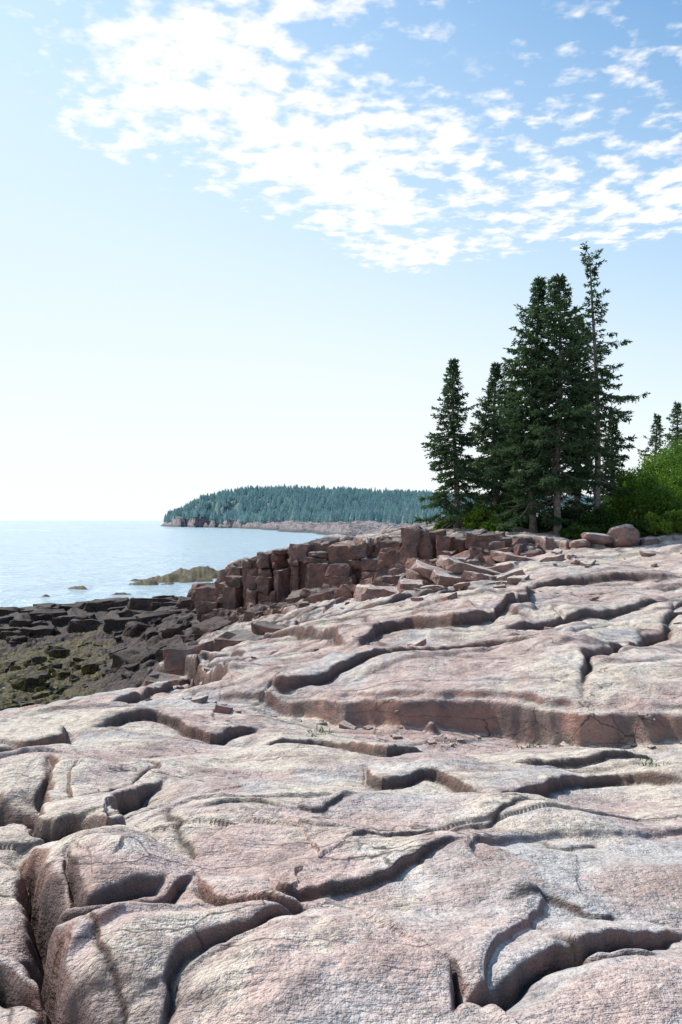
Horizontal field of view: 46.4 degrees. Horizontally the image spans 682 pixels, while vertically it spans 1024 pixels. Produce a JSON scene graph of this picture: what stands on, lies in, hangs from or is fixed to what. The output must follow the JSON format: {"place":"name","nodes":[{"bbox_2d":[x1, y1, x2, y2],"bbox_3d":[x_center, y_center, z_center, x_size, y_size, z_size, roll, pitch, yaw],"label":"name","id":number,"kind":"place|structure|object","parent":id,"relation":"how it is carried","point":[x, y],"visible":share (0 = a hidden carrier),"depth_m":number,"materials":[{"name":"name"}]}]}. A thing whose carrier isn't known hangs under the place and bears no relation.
{"place":"outdoors","nodes":[
{"label":"outdoors","id":0,"kind":"place"},
{"bbox_2d":[0,521,326,687],"bbox_3d":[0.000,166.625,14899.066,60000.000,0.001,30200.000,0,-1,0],"label":"sea","id":1,"kind":"structure","parent":0,"point":[54,560],"depth_m":187.30,"materials":[{"name":"liquid"}]},
{"bbox_2d":[159,494,434,535],"bbox_3d":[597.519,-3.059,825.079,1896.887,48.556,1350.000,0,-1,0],"label":"headland","id":2,"kind":"structure","parent":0,"point":[356,527],"depth_m":571.19,"materials":[{"name":"grey stone"}]},
{"bbox_2d":[163,483,609,523],"bbox_3d":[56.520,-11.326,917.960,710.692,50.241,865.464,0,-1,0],"label":"distant forest","id":3,"kind":"object","parent":2,"relation":"on","point":[396,506],"visible":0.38,"depth_m":850.74,"materials":[{"name":"green plant"}]},
{"bbox_2d":[0,515,681,1023],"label":"rocky ground","id":4,"kind":"structure","parent":0,"point":[168,855],"depth_m":4.62,"materials":[{"name":"pink stone"}]},
{"bbox_2d":[0,582,286,710],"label":"shore rocks","id":5,"kind":"object","parent":4,"relation":"on","point":[146,619],"visible":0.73,"depth_m":42.65,"materials":[{"name":"grey stone"}]},
{"bbox_2d":[308,726,334,733],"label":"grass tuft","id":6,"kind":"object","parent":4,"relation":"on","point":[320,730],"visible":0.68,"depth_m":8.80,"materials":[{"name":"green plant"}]},
{"bbox_2d":[190,528,543,635],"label":"granite cliff","id":7,"kind":"structure","parent":4,"relation":"on","point":[280,580],"depth_m":40.62,"materials":[{"name":"brown stone"}]},
{"bbox_2d":[139,551,681,752],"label":"rock fragments","id":8,"kind":"object","parent":4,"relation":"on","point":[343,724],"visible":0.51,"depth_m":10.45,"materials":[{"name":"stone"}]},
{"bbox_2d":[431,517,452,530],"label":"shrub","id":9,"kind":"object","parent":4,"relation":"on","point":[438,525],"visible":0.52,"depth_m":44.68,"materials":[{"name":"green plant"}]},
{"bbox_2d":[413,358,503,529],"bbox_3d":[6.255,-3.443,44.172,4.620,10.208,4.679,0,-1,-34],"label":"spruce tree","id":10,"kind":"object","parent":4,"relation":"on","point":[465,471],"visible":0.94,"depth_m":43.72,"materials":[{"name":"green plant"}]},
{"bbox_2d":[321,547,596,616],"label":"broken slabs","id":11,"kind":"structure","parent":4,"relation":"on","point":[446,571],"depth_m":29.04,"materials":[{"name":"stone"}]},
{"bbox_2d":[461,504,497,529],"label":"shrub","id":12,"kind":"object","parent":4,"relation":"on","point":[474,515],"visible":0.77,"depth_m":42.79,"materials":[{"name":"green plant"}]},
{"bbox_2d":[461,361,524,519],"bbox_3d":[8.929,-3.749,47.120,4.420,10.432,5.780,0,-1,-26],"label":"spruce tree","id":13,"kind":"object","parent":4,"relation":"on","point":[485,428],"visible":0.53,"depth_m":46.66,"materials":[{"name":"green plant"}]},
{"bbox_2d":[479,518,510,531],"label":"shrub","id":14,"kind":"object","parent":4,"relation":"on","point":[489,526],"visible":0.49,"depth_m":41.20,"materials":[{"name":"green plant"}]},
{"bbox_2d":[490,500,527,526],"bbox_3d":[9.254,0.071,43.014,2.555,1.786,1.891,0,-1,0],"label":"shrub","id":15,"kind":"object","parent":4,"relation":"on","point":[498,509],"visible":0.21,"depth_m":42.85,"materials":[{"name":"green plant"}]},
{"bbox_2d":[487,385,550,519],"bbox_3d":[11.064,-3.468,49.191,4.875,9.163,3.898,0,-1,0],"label":"spruce tree","id":16,"kind":"object","parent":4,"relation":"on","point":[512,391],"visible":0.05,"depth_m":48.90,"materials":[{"name":"green plant"}]},
{"bbox_2d":[484,274,603,532],"bbox_3d":[10.000,-5.510,40.863,5.329,13.544,6.538,0,-1,0],"label":"spruce tree","id":17,"kind":"object","parent":4,"relation":"on","point":[521,411],"visible":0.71,"depth_m":40.54,"materials":[{"name":"green plant"}]},
{"bbox_2d":[520,510,568,532],"bbox_3d":[10.689,0.621,41.960,2.544,1.436,1.936,0,-1,0],"label":"shrub","id":18,"kind":"object","parent":4,"relation":"on","point":[540,527],"visible":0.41,"depth_m":41.54,"materials":[{"name":"green plant"}]},
{"bbox_2d":[494,273,614,535],"bbox_3d":[10.741,-5.383,39.967,5.778,13.311,6.255,0,-1,0],"label":"spruce tree","id":19,"kind":"object","parent":4,"relation":"on","point":[573,440],"visible":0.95,"depth_m":39.66,"materials":[{"name":"green plant"}]},
{"bbox_2d":[508,314,624,521],"bbox_3d":[12.518,-4.748,42.843,4.956,11.819,5.672,0,-1,-29],"label":"spruce tree","id":20,"kind":"object","parent":4,"relation":"on","point":[575,514],"visible":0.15,"depth_m":42.15,"materials":[{"name":"green plant"}]},
{"bbox_2d":[548,504,590,527],"bbox_3d":[12.298,0.275,43.030,2.701,1.552,2.018,0,-1,0],"label":"shrub","id":21,"kind":"object","parent":4,"relation":"on","point":[564,507],"visible":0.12,"depth_m":42.69,"materials":[{"name":"green plant"}]},
{"bbox_2d":[569,539,590,547],"bbox_3d":[10.780,1.461,35.993,0.923,0.488,0.844,0,-1,0],"label":"boulder","id":22,"kind":"object","parent":4,"relation":"on","point":[579,543],"visible":0.81,"depth_m":35.68,"materials":[{"name":"stone"}]},
{"bbox_2d":[558,523,602,539],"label":"shrub","id":23,"kind":"object","parent":4,"relation":"on","point":[575,531],"visible":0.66,"depth_m":37.71,"materials":[{"name":"green plant"}]},
{"bbox_2d":[581,532,613,544],"bbox_3d":[11.768,1.219,36.476,1.468,0.571,1.062,0,-1,0],"label":"boulder","id":24,"kind":"object","parent":4,"relation":"on","point":[597,538],"visible":0.96,"depth_m":36.11,"materials":[{"name":"stone"}]},
{"bbox_2d":[577,506,621,533],"bbox_3d":[13.048,0.521,40.067,2.503,1.704,1.789,0,-1,0],"label":"shrub","id":25,"kind":"object","parent":4,"relation":"on","point":[605,517],"visible":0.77,"depth_m":39.59,"materials":[{"name":"green plant"}]},
{"bbox_2d":[585,421,628,507],"bbox_3d":[15.764,-2.037,47.176,3.631,6.964,3.429,0,-1,-19],"label":"spruce tree","id":26,"kind":"object","parent":4,"relation":"on","point":[619,463],"visible":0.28,"depth_m":46.83,"materials":[{"name":"green plant"}]},
{"bbox_2d":[574,241,650,520],"bbox_3d":[13.588,-6.276,41.000,3.881,14.941,3.934,0,-1,0],"label":"spruce tree","id":27,"kind":"object","parent":4,"relation":"on","point":[613,413],"visible":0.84,"depth_m":40.92,"materials":[{"name":"green plant"}]},
{"bbox_2d":[600,492,639,525],"bbox_3d":[15.397,-0.113,43.911,3.003,2.114,2.398,0,-1,0],"label":"shrub","id":28,"kind":"object","parent":4,"relation":"on","point":[609,501],"visible":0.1,"depth_m":43.85,"materials":[{"name":"green plant"}]},
{"bbox_2d":[607,524,639,547],"bbox_3d":[12.925,1.115,36.488,1.441,1.139,1.145,0,-1,0],"label":"boulder","id":29,"kind":"object","parent":4,"relation":"on","point":[625,535],"visible":0.9,"depth_m":36.08,"materials":[{"name":"stone"}]},
{"bbox_2d":[611,517,641,530],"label":"shrub","id":30,"kind":"object","parent":4,"relation":"on","point":[634,523],"visible":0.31,"depth_m":38.17,"materials":[{"name":"green plant"}]},
{"bbox_2d":[614,470,643,509],"bbox_3d":[16.802,-0.890,46.057,2.032,3.253,2.216,0,-1,19],"label":"shrub","id":31,"kind":"object","parent":4,"relation":"on","point":[628,476],"visible":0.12,"depth_m":45.78,"materials":[{"name":"green plant"}]},
{"bbox_2d":[610,474,669,522],"bbox_3d":[15.653,-0.362,41.928,3.677,3.252,3.132,0,-1,0],"label":"shrub","id":32,"kind":"object","parent":4,"relation":"on","point":[626,500],"visible":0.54,"depth_m":41.65,"materials":[{"name":"green plant"}]},
{"bbox_2d":[609,461,671,483],"bbox_3d":[20.365,-1.621,53.813,5.409,3.869,4.727,0,-1,0],"label":"shrub","id":33,"kind":"object","parent":4,"relation":"on","point":[638,472],"visible":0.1,"depth_m":53.30,"materials":[{"name":"green plant"}]},
{"bbox_2d":[639,537,658,545],"bbox_3d":[14.107,1.403,36.489,0.836,0.546,0.747,0,-1,0],"label":"boulder","id":34,"kind":"object","parent":4,"relation":"on","point":[648,541],"visible":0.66,"depth_m":36.21,"materials":[{"name":"stone"}]},
{"bbox_2d":[637,413,665,471],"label":"spruce tree","id":35,"kind":"object","parent":4,"relation":"on","point":[654,439],"visible":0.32,"depth_m":66.06,"materials":[{"name":"green plant"}]},
{"bbox_2d":[637,517,669,537],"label":"shrub","id":36,"kind":"object","parent":4,"relation":"on","point":[644,523],"visible":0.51,"depth_m":37.60,"materials":[{"name":"green plant"}]},
{"bbox_2d":[638,758,670,766],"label":"grass tuft","id":37,"kind":"object","parent":4,"relation":"on","point":[650,763],"visible":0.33,"depth_m":7.18,"materials":[{"name":"green plant"}]},
{"bbox_2d":[634,481,681,519],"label":"shrub","id":38,"kind":"object","parent":4,"relation":"on","point":[661,502],"visible":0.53,"depth_m":39.59,"materials":[{"name":"green plant"}]},
{"bbox_2d":[635,439,681,487],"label":"shrub","id":39,"kind":"object","parent":4,"relation":"on","point":[664,447],"visible":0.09,"depth_m":58.16,"materials":[{"name":"green plant"}]},
{"bbox_2d":[637,442,681,503],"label":"shrub","id":40,"kind":"object","parent":4,"relation":"on","point":[670,462],"visible":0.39,"depth_m":46.05,"materials":[{"name":"green plant"}]},
{"bbox_2d":[637,453,681,489],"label":"shrub","id":41,"kind":"object","parent":4,"relation":"on","point":[644,459],"visible":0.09,"depth_m":48.34,"materials":[{"name":"green plant"}]},
{"bbox_2d":[644,509,681,533],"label":"shrub","id":42,"kind":"object","parent":4,"relation":"on","point":[673,524],"visible":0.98,"depth_m":37.20,"materials":[{"name":"green plant"}]},
{"bbox_2d":[659,401,681,460],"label":"spruce tree","id":43,"kind":"object","parent":4,"relation":"on","point":[677,409],"visible":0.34,"depth_m":62.08,"materials":[{"name":"green plant"}]},
{"bbox_2d":[661,435,681,475],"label":"shrub","id":44,"kind":"object","parent":4,"relation":"on","point":[679,451],"visible":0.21,"depth_m":52.06,"materials":[{"name":"green plant"}]},
{"bbox_2d":[663,464,681,506],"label":"shrub","id":45,"kind":"object","parent":4,"relation":"on","point":[677,478],"visible":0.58,"depth_m":41.78,"materials":[{"name":"green plant"}]},
{"bbox_2d":[0,0,681,520],"label":"sky","id":46,"kind":"structure","parent":0,"point":[244,243],"materials":[{"name":"blue"}]}
]}

